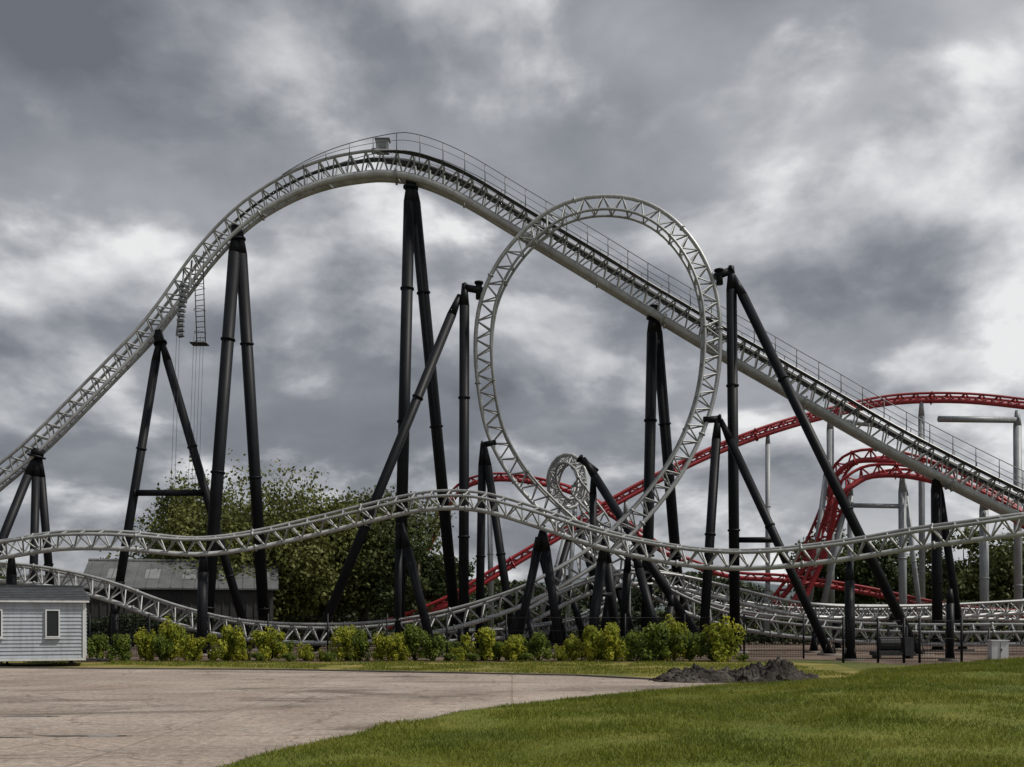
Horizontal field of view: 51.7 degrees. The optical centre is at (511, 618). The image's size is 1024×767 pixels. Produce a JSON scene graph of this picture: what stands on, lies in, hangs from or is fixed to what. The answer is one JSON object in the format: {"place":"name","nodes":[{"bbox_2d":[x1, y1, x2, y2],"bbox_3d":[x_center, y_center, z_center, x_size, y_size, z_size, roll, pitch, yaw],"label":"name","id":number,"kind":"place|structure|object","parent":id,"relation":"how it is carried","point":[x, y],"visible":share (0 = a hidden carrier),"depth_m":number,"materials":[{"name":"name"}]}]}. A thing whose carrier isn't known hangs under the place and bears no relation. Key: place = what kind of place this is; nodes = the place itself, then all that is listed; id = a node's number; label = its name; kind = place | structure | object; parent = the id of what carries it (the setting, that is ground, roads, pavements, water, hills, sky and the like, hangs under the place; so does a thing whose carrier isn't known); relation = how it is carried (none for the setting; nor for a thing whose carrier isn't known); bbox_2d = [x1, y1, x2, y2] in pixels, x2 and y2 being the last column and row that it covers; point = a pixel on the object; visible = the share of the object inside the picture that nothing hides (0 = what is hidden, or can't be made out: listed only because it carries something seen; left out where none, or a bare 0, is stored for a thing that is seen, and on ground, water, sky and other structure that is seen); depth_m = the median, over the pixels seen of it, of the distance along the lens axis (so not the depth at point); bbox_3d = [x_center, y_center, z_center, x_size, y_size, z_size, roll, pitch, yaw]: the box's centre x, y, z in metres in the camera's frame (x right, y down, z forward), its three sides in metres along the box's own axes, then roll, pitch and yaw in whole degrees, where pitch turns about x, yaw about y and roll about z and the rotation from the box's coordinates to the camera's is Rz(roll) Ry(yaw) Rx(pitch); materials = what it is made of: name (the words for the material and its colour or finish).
{"place":"outdoors","nodes":[
{"label":"outdoors","id":0,"kind":"place"},
{"bbox_2d":[0,0,1023,584],"label":"sky","id":1,"kind":"structure","parent":0,"point":[857,166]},
{"bbox_2d":[114,620,1007,670],"bbox_3d":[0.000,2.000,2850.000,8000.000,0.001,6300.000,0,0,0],"label":"ground","id":2,"kind":"structure","parent":0,"point":[856,665],"depth_m":47.05,"materials":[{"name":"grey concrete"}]},
{"bbox_2d":[0,668,737,766],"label":"concrete yard","id":3,"kind":"structure","parent":2,"relation":"on","point":[184,718],"depth_m":24.21,"materials":[{"name":"grey concrete"}]},
{"bbox_2d":[0,667,651,679],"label":"kerb","id":4,"kind":"structure","parent":3,"relation":"on","point":[624,677],"depth_m":39.89,"materials":[{"name":"concrete"}]},
{"bbox_2d":[648,663,734,682],"bbox_3d":[5.915,1.731,33.811,3.076,0.643,2.375,0,0,0],"label":"soil heap","id":5,"kind":"object","parent":3,"relation":"on","point":[694,673],"visible":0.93,"depth_m":33.20,"materials":[{"name":"soil"}]},
{"bbox_2d":[729,655,819,682],"bbox_3d":[8.300,1.623,33.607,3.353,0.903,2.746,0,0,0],"label":"soil heap","id":6,"kind":"object","parent":3,"relation":"on","point":[779,668],"visible":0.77,"depth_m":32.93,"materials":[{"name":"soil"}]},
{"bbox_2d":[296,484,456,629],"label":"broadleaf tree","id":7,"kind":"object","parent":2,"relation":"on","point":[386,529],"visible":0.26,"depth_m":91.97,"materials":[{"name":"green plant"}]},
{"bbox_2d":[54,660,771,661],"bbox_3d":[-4.716,1.984,49.487,34.568,0.001,3.132,0,0,0],"label":"mulch bed","id":8,"kind":"object","parent":2,"relation":"on","point":[409,661],"visible":0.34,"depth_m":48.85,"materials":[{"name":"brown soil"}]},
{"bbox_2d":[86,633,109,660],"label":"shrub","id":9,"kind":"object","parent":8,"relation":"on","point":[97,645],"visible":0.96,"depth_m":49.00,"materials":[{"name":"green plant"}]},
{"bbox_2d":[105,633,132,661],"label":"shrub","id":10,"kind":"object","parent":8,"relation":"on","point":[121,647],"visible":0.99,"depth_m":48.95,"materials":[{"name":"green plant"}]},
{"bbox_2d":[133,626,158,660],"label":"shrub","id":11,"kind":"object","parent":8,"relation":"on","point":[143,642],"visible":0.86,"depth_m":49.64,"materials":[{"name":"green plant"}]},
{"bbox_2d":[151,635,174,660],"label":"shrub","id":12,"kind":"object","parent":8,"relation":"on","point":[158,643],"visible":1,"depth_m":49.19,"materials":[{"name":"green plant"}]},
{"bbox_2d":[158,615,185,660],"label":"shrub","id":13,"kind":"object","parent":8,"relation":"on","point":[172,633],"visible":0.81,"depth_m":49.76,"materials":[{"name":"green plant"}]},
{"bbox_2d":[179,633,206,660],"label":"shrub","id":14,"kind":"object","parent":8,"relation":"on","point":[191,651],"visible":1,"depth_m":48.94,"materials":[{"name":"green plant"}]},
{"bbox_2d":[206,624,245,660],"bbox_3d":[-13.393,1.153,49.231,1.748,1.790,1.682,0,0,-24],"label":"shrub","id":15,"kind":"object","parent":8,"relation":"on","point":[230,640],"visible":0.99,"depth_m":49.02,"materials":[{"name":"green plant"}]},
{"bbox_2d":[249,625,288,660],"bbox_3d":[-11.476,1.150,49.829,1.493,1.726,1.519,0,0,44],"label":"shrub","id":16,"kind":"object","parent":8,"relation":"on","point":[264,642],"visible":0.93,"depth_m":49.76,"materials":[{"name":"green plant"}]},
{"bbox_2d":[296,641,315,660],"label":"shrub","id":17,"kind":"object","parent":8,"relation":"on","point":[305,654],"visible":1,"depth_m":49.46,"materials":[{"name":"green plant"}]},
{"bbox_2d":[328,624,364,660],"bbox_3d":[-7.843,1.153,49.973,1.682,1.790,1.748,0,0,-15],"label":"shrub","id":18,"kind":"object","parent":8,"relation":"on","point":[343,637],"visible":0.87,"depth_m":49.46,"materials":[{"name":"green plant"}]},
{"bbox_2d":[347,627,371,660],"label":"shrub","id":19,"kind":"object","parent":8,"relation":"on","point":[363,643],"visible":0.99,"depth_m":49.42,"materials":[{"name":"green plant"}]},
{"bbox_2d":[371,632,394,660],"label":"shrub","id":20,"kind":"object","parent":8,"relation":"on","point":[380,651],"visible":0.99,"depth_m":48.92,"materials":[{"name":"green plant"}]},
{"bbox_2d":[386,632,410,660],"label":"shrub","id":21,"kind":"object","parent":8,"relation":"on","point":[398,645],"visible":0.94,"depth_m":49.27,"materials":[{"name":"green plant"}]},
{"bbox_2d":[401,622,428,660],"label":"shrub","id":22,"kind":"object","parent":8,"relation":"on","point":[413,635],"visible":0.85,"depth_m":49.66,"materials":[{"name":"green plant"}]},
{"bbox_2d":[419,632,446,660],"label":"shrub","id":23,"kind":"object","parent":8,"relation":"on","point":[429,645],"visible":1,"depth_m":49.45,"materials":[{"name":"green plant"}]},
{"bbox_2d":[460,626,500,660],"bbox_3d":[-1.505,1.201,50.043,1.954,1.688,1.880,0,0,21],"label":"shrub","id":24,"kind":"object","parent":8,"relation":"on","point":[485,639],"visible":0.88,"depth_m":49.68,"materials":[{"name":"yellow plant"}]},
{"bbox_2d":[500,634,529,660],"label":"shrub","id":25,"kind":"object","parent":8,"relation":"on","point":[516,642],"visible":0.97,"depth_m":49.01,"materials":[{"name":"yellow plant"}]},
{"bbox_2d":[526,630,552,660],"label":"shrub","id":26,"kind":"object","parent":8,"relation":"on","point":[537,646],"visible":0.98,"depth_m":49.03,"materials":[{"name":"green plant"}]},
{"bbox_2d":[563,633,581,660],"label":"shrub","id":27,"kind":"object","parent":8,"relation":"on","point":[570,645],"visible":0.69,"depth_m":49.66,"materials":[{"name":"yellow plant"}]},
{"bbox_2d":[572,624,609,660],"bbox_3d":[3.872,1.153,49.248,1.748,1.790,1.682,0,0,35],"label":"shrub","id":28,"kind":"object","parent":8,"relation":"on","point":[589,634],"visible":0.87,"depth_m":49.02,"materials":[{"name":"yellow plant"}]},
{"bbox_2d":[592,622,628,660],"bbox_3d":[4.498,1.082,49.137,1.484,1.944,1.542,0,0,-33],"label":"shrub","id":29,"kind":"object","parent":8,"relation":"on","point":[614,647],"visible":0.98,"depth_m":48.83,"materials":[{"name":"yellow plant"}]},
{"bbox_2d":[621,632,646,660],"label":"shrub","id":30,"kind":"object","parent":8,"relation":"on","point":[632,646],"visible":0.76,"depth_m":49.56,"materials":[{"name":"green plant"}]},
{"bbox_2d":[637,621,687,661],"bbox_3d":[6.969,1.079,49.413,2.379,1.907,1.971,0,0,-12],"label":"shrub","id":31,"kind":"object","parent":8,"relation":"on","point":[659,641],"visible":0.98,"depth_m":48.91,"materials":[{"name":"green plant"}]},
{"bbox_2d":[663,613,688,660],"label":"shrub","id":32,"kind":"object","parent":8,"relation":"on","point":[676,628],"visible":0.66,"depth_m":49.46,"materials":[{"name":"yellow plant"}]},
{"bbox_2d":[676,631,706,660],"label":"shrub","id":33,"kind":"object","parent":8,"relation":"on","point":[693,648],"visible":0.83,"depth_m":49.29,"materials":[{"name":"green plant"}]},
{"bbox_2d":[698,615,745,661],"bbox_3d":[9.796,0.920,49.183,2.033,2.202,2.444,0,0,-23],"label":"shrub","id":34,"kind":"object","parent":8,"relation":"on","point":[722,635],"visible":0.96,"depth_m":48.81,"materials":[{"name":"green plant"}]},
{"bbox_2d":[3,659,862,677],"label":"grass verge","id":35,"kind":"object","parent":2,"relation":"on","point":[830,667],"depth_m":43.84,"materials":[{"name":"green plant"}]},
{"bbox_2d":[0,585,108,666],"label":"static caravan","id":36,"kind":"object","parent":35,"relation":"on","point":[43,622],"visible":0.98,"depth_m":43.50,"materials":[{"name":"white plastic"}]},
{"bbox_2d":[0,609,60,638],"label":"windows","id":37,"kind":"structure","parent":36,"relation":"in","point":[52,617],"depth_m":43.47,"materials":[{"name":"white plastic"}]},
{"bbox_2d":[89,614,804,658],"bbox_3d":[-3.250,0.900,52.500,35.580,2.300,0.080,0,0,0],"label":"security fence","id":38,"kind":"object","parent":2,"relation":"on","point":[429,630],"visible":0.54,"depth_m":52.47,"materials":[{"name":"black metal"}]},
{"bbox_2d":[487,502,493,626],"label":"grey coaster support","id":39,"kind":"object","parent":2,"relation":"on","point":[490,554],"visible":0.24,"depth_m":98.78,"materials":[{"name":"paint"}]},
{"bbox_2d":[422,472,1023,618],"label":"red coaster track","id":40,"kind":"structure","parent":39,"relation":"on","point":[610,514],"depth_m":93.42,"materials":[{"name":"metal"}]},
{"bbox_2d":[1,564,1023,630],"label":"distant trees","id":41,"kind":"object","parent":2,"relation":"on","point":[635,598],"visible":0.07,"depth_m":152.12,"materials":[{"name":"green plant"}]},
{"bbox_2d":[86,641,1023,665],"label":"gravel compound","id":42,"kind":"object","parent":2,"relation":"on","point":[796,649],"visible":0.1,"depth_m":58.74,"materials":[{"name":"gravel"}]},
{"bbox_2d":[6,558,16,584],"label":"coaster support","id":43,"kind":"object","parent":42,"relation":"on","point":[11,575],"visible":0.26,"depth_m":57.31,"materials":[{"name":"black paint"}]},
{"bbox_2d":[0,447,53,584],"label":"coaster support","id":44,"kind":"object","parent":42,"relation":"on","point":[34,474],"visible":0.48,"depth_m":65.79,"materials":[{"name":"black paint"}]},
{"bbox_2d":[104,604,118,653],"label":"coaster support","id":45,"kind":"object","parent":42,"relation":"on","point":[115,622],"visible":0.45,"depth_m":60.16,"materials":[{"name":"black paint"}]},
{"bbox_2d":[79,558,277,644],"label":"barn","id":46,"kind":"structure","parent":42,"relation":"on","point":[166,581],"depth_m":82.39,"materials":[{"name":"metal"}]},
{"bbox_2d":[106,329,257,650],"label":"coaster support","id":47,"kind":"object","parent":42,"relation":"on","point":[160,343],"visible":0.75,"depth_m":66.30,"materials":[{"name":"black paint"}]},
{"bbox_2d":[196,551,210,655],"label":"coaster support","id":48,"kind":"object","parent":42,"relation":"on","point":[202,597],"visible":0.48,"depth_m":57.27,"materials":[{"name":"black paint"}]},
{"bbox_2d":[0,489,1023,570],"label":"airtime hill coaster track","id":49,"kind":"structure","parent":48,"relation":"on","point":[863,539],"depth_m":55.97,"materials":[{"name":"silver metal"}]},
{"bbox_2d":[206,224,270,650],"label":"coaster support","id":50,"kind":"object","parent":42,"relation":"on","point":[237,280],"visible":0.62,"depth_m":66.70,"materials":[{"name":"black paint"}]},
{"bbox_2d":[130,448,364,622],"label":"willow tree","id":51,"kind":"object","parent":42,"relation":"on","point":[190,518],"visible":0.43,"depth_m":87.86,"materials":[{"name":"green plant"}]},
{"bbox_2d":[86,612,449,646],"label":"hedge","id":52,"kind":"object","parent":42,"relation":"on","point":[96,623],"visible":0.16,"depth_m":74.40,"materials":[{"name":"green plant"}]},
{"bbox_2d":[229,480,380,632],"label":"willow tree","id":53,"kind":"object","parent":42,"relation":"on","point":[305,611],"visible":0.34,"depth_m":89.68,"materials":[{"name":"green plant"}]},
{"bbox_2d":[310,280,482,653],"bbox_3d":[-6.908,-9.236,62.638,11.384,22.693,1.733,0,0,-19],"label":"coaster support","id":54,"kind":"object","parent":42,"relation":"on","point":[462,299],"visible":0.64,"depth_m":63.84,"materials":[{"name":"black paint"}]},
{"bbox_2d":[0,194,1023,646],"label":"looping coaster track","id":55,"kind":"structure","parent":54,"relation":"on","point":[564,566],"depth_m":61.45,"materials":[{"name":"silver metal"}]},
{"bbox_2d":[394,523,443,654],"bbox_3d":[-5.452,-1.600,58.823,4.377,7.400,1.723,0,0,39],"label":"coaster support","id":56,"kind":"object","parent":42,"relation":"on","point":[402,539],"visible":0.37,"depth_m":58.26,"materials":[{"name":"black paint"}]},
{"bbox_2d":[353,527,485,629],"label":"broadleaf tree","id":57,"kind":"object","parent":42,"relation":"on","point":[433,583],"visible":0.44,"depth_m":90.17,"materials":[{"name":"green plant"}]},
{"bbox_2d":[388,173,458,650],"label":"coaster support","id":58,"kind":"object","parent":42,"relation":"on","point":[413,246],"visible":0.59,"depth_m":66.88,"materials":[{"name":"black paint"}]},
{"bbox_2d":[474,440,513,650],"bbox_3d":[-0.862,-4.488,64.089,4.585,13.177,1.793,0,0,41],"label":"coaster support","id":59,"kind":"object","parent":42,"relation":"on","point":[485,474],"visible":0.56,"depth_m":64.81,"materials":[{"name":"black paint"}]},
{"bbox_2d":[508,596,543,653],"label":"coaster support","id":60,"kind":"object","parent":42,"relation":"on","point":[515,621],"visible":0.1,"depth_m":60.80,"materials":[{"name":"black paint"}]},
{"bbox_2d":[512,525,564,655],"bbox_3d":[1.339,-1.455,56.250,4.239,7.110,1.393,0,0,32],"label":"coaster support","id":61,"kind":"object","parent":42,"relation":"on","point":[542,544],"visible":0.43,"depth_m":56.23,"materials":[{"name":"black paint"}]},
{"bbox_2d":[547,575,583,650],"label":"coaster support","id":62,"kind":"object","parent":42,"relation":"on","point":[575,609],"visible":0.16,"depth_m":65.82,"materials":[{"name":"black paint"}]},
{"bbox_2d":[539,517,603,631],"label":"coaster support","id":63,"kind":"object","parent":42,"relation":"on","point":[564,554],"visible":0.16,"depth_m":72.12,"materials":[{"name":"black paint"}]},
{"bbox_2d":[422,453,1023,643],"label":"corkscrew coaster track","id":64,"kind":"structure","parent":63,"relation":"on","point":[580,496],"depth_m":71.47,"materials":[{"name":"silver metal"}]},
{"bbox_2d":[585,538,619,657],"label":"coaster support","id":65,"kind":"object","parent":42,"relation":"on","point":[604,569],"visible":0.52,"depth_m":55.18,"materials":[{"name":"black paint"}]},
{"bbox_2d":[596,576,634,644],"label":"coaster support","id":66,"kind":"object","parent":42,"relation":"on","point":[604,621],"visible":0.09,"depth_m":64.80,"materials":[{"name":"black paint"}]},
{"bbox_2d":[576,454,698,645],"bbox_3d":[8.298,-4.061,64.416,9.498,12.420,2.322,0,0,33],"label":"coaster support","id":67,"kind":"object","parent":42,"relation":"on","point":[596,480],"visible":0.5,"depth_m":64.83,"materials":[{"name":"black paint"}]},
{"bbox_2d":[620,549,658,637],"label":"coaster support","id":68,"kind":"object","parent":42,"relation":"on","point":[644,589],"visible":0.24,"depth_m":61.17,"materials":[{"name":"black paint"}]},
{"bbox_2d":[641,304,684,636],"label":"coaster support","id":69,"kind":"object","parent":42,"relation":"on","point":[656,380],"visible":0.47,"depth_m":66.06,"materials":[{"name":"black paint"}]},
{"bbox_2d":[0,132,1023,525],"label":"lift hill coaster track","id":70,"kind":"structure","parent":69,"relation":"on","point":[382,150],"depth_m":66.08,"materials":[{"name":"silver metal"}]},
{"bbox_2d":[176,260,192,337],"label":"chain return guide","id":71,"kind":"object","parent":70,"relation":"attached to","point":[180,321],"visible":1,"depth_m":65.91,"materials":[{"name":"metal"}]},
{"bbox_2d":[171,251,208,490],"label":"hanging access ladder","id":72,"kind":"object","parent":70,"relation":"attached to","point":[196,343],"visible":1,"depth_m":65.99,"materials":[{"name":"metal"}]},
{"bbox_2d":[498,568,1023,636],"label":"coaster track","id":73,"kind":"structure","parent":69,"relation":"attached to","point":[587,581],"depth_m":66.58,"materials":[{"name":"silver metal"}]},
{"bbox_2d":[469,622,1023,644],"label":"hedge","id":74,"kind":"object","parent":42,"relation":"on","point":[773,639],"visible":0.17,"depth_m":80.39,"materials":[{"name":"green plant"}]},
{"bbox_2d":[699,414,841,655],"bbox_3d":[14.283,-4.888,59.378,8.438,13.992,2.793,0,0,21],"label":"coaster support","id":75,"kind":"object","parent":42,"relation":"on","point":[770,527],"visible":0.77,"depth_m":60.17,"materials":[{"name":"black paint"}]},
{"bbox_2d":[713,265,933,655],"bbox_3d":[17.405,-9.322,59.618,12.155,22.878,1.854,0,0,29],"label":"coaster support","id":76,"kind":"object","parent":42,"relation":"on","point":[734,288],"visible":0.74,"depth_m":61.49,"materials":[{"name":"black paint"}]},
{"bbox_2d":[820,479,853,625],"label":"grey coaster support","id":77,"kind":"object","parent":42,"relation":"on","point":[831,567],"visible":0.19,"depth_m":91.27,"materials":[{"name":"paint"}]},
{"bbox_2d":[788,463,1023,610],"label":"red coaster track","id":78,"kind":"structure","parent":77,"relation":"on","point":[895,471],"depth_m":89.57,"materials":[{"name":"metal"}]},
{"bbox_2d":[836,561,864,660],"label":"coaster support","id":79,"kind":"object","parent":42,"relation":"on","point":[849,584],"visible":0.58,"depth_m":50.62,"materials":[{"name":"black paint"}]},
{"bbox_2d":[851,478,928,641],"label":"grey coaster support","id":80,"kind":"object","parent":42,"relation":"on","point":[902,506],"visible":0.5,"depth_m":89.40,"materials":[{"name":"paint"}]},
{"bbox_2d":[870,625,915,658],"bbox_3d":[19.104,1.168,53.000,2.000,1.675,0.900,0,0,0],"label":"compressor skid","id":81,"kind":"object","parent":42,"relation":"on","point":[910,653],"visible":0.77,"depth_m":52.67,"materials":[{"name":"metal"}]},
{"bbox_2d":[922,468,974,651],"bbox_3d":[27.049,-3.554,65.106,4.279,11.308,1.864,0,0,-30],"label":"coaster support","id":82,"kind":"object","parent":42,"relation":"on","point":[938,511],"visible":0.69,"depth_m":64.34,"materials":[{"name":"black paint"}]},
{"bbox_2d":[938,589,959,660],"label":"coaster support","id":83,"kind":"object","parent":42,"relation":"on","point":[950,607],"visible":0.76,"depth_m":49.85,"materials":[{"name":"black paint"}]},
{"bbox_2d":[902,628,1023,657],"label":"boundary fence","id":84,"kind":"object","parent":42,"relation":"on","point":[981,653],"visible":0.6,"depth_m":53.98,"materials":[{"name":"metal"}]},
{"bbox_2d":[971,505,989,641],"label":"grey coaster support","id":85,"kind":"object","parent":42,"relation":"on","point":[984,578],"visible":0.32,"depth_m":87.21,"materials":[{"name":"paint"}]},
{"bbox_2d":[986,640,1009,660],"bbox_3d":[23.023,1.508,50.000,0.900,0.985,0.550,0,0,0],"label":"utility cabinet","id":86,"kind":"object","parent":42,"relation":"on","point":[997,649],"visible":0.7,"depth_m":49.77,"materials":[{"name":"white metal"}]},
{"bbox_2d":[540,500,576,639],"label":"grey coaster support","id":87,"kind":"object","parent":2,"relation":"on","point":[573,511],"visible":0.18,"depth_m":96.79,"materials":[{"name":"paint"}]},
{"bbox_2d":[282,598,1023,637],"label":"hedge","id":88,"kind":"object","parent":2,"relation":"on","point":[436,626],"visible":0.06,"depth_m":104.69,"materials":[{"name":"green plant"}]},
{"bbox_2d":[765,428,770,600],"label":"grey coaster support","id":89,"kind":"object","parent":2,"relation":"on","point":[767,477],"visible":0.37,"depth_m":94.81,"materials":[{"name":"paint"}]},
{"bbox_2d":[784,526,882,607],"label":"broadleaf tree","id":90,"kind":"object","parent":2,"relation":"on","point":[818,592],"visible":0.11,"depth_m":126.75,"materials":[{"name":"green plant"}]},
{"bbox_2d":[802,419,873,632],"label":"grey coaster support","id":91,"kind":"object","parent":2,"relation":"on","point":[830,457],"visible":0.2,"depth_m":95.67,"materials":[{"name":"paint"}]},
{"bbox_2d":[384,391,1023,629],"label":"red coaster track","id":92,"kind":"structure","parent":91,"relation":"on","point":[930,398],"depth_m":94.12,"materials":[{"name":"metal"}]},
{"bbox_2d":[757,448,1022,618],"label":"red coaster track","id":93,"kind":"structure","parent":91,"relation":"on","point":[838,473],"depth_m":93.98,"materials":[{"name":"metal"}]},
{"bbox_2d":[824,536,918,628],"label":"broadleaf tree","id":94,"kind":"object","parent":2,"relation":"on","point":[862,571],"visible":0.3,"depth_m":120.32,"materials":[{"name":"green plant"}]},
{"bbox_2d":[842,618,962,662],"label":"steel gate","id":95,"kind":"structure","parent":2,"relation":"on","point":[844,638],"depth_m":47.59,"materials":[{"name":"black metal"}]},
{"bbox_2d":[918,402,925,626],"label":"grey coaster support","id":96,"kind":"object","parent":2,"relation":"on","point":[921,497],"visible":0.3,"depth_m":95.26,"materials":[{"name":"paint"}]},
{"bbox_2d":[898,526,1009,627],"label":"broadleaf tree","id":97,"kind":"object","parent":2,"relation":"on","point":[968,580],"visible":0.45,"depth_m":110.11,"materials":[{"name":"green plant"}]},
{"bbox_2d":[930,525,1023,621],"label":"broadleaf tree","id":98,"kind":"object","parent":2,"relation":"on","point":[1006,554],"visible":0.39,"depth_m":108.50,"materials":[{"name":"green plant"}]},
{"bbox_2d":[937,410,1022,636],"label":"grey coaster support","id":99,"kind":"object","parent":2,"relation":"on","point":[1015,420],"visible":0.61,"depth_m":93.19,"materials":[{"name":"paint"}]},
{"bbox_2d":[434,578,794,619],"bbox_3d":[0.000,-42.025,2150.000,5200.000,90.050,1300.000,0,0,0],"label":"hills","id":100,"kind":"structure","parent":0,"point":[773,587],"depth_m":2047.87,"materials":[{"name":"green plant"}]},
{"bbox_2d":[215,655,1023,766],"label":"lawn","id":101,"kind":"structure","parent":0,"point":[778,732],"depth_m":16.42,"materials":[{"name":"green plant"}]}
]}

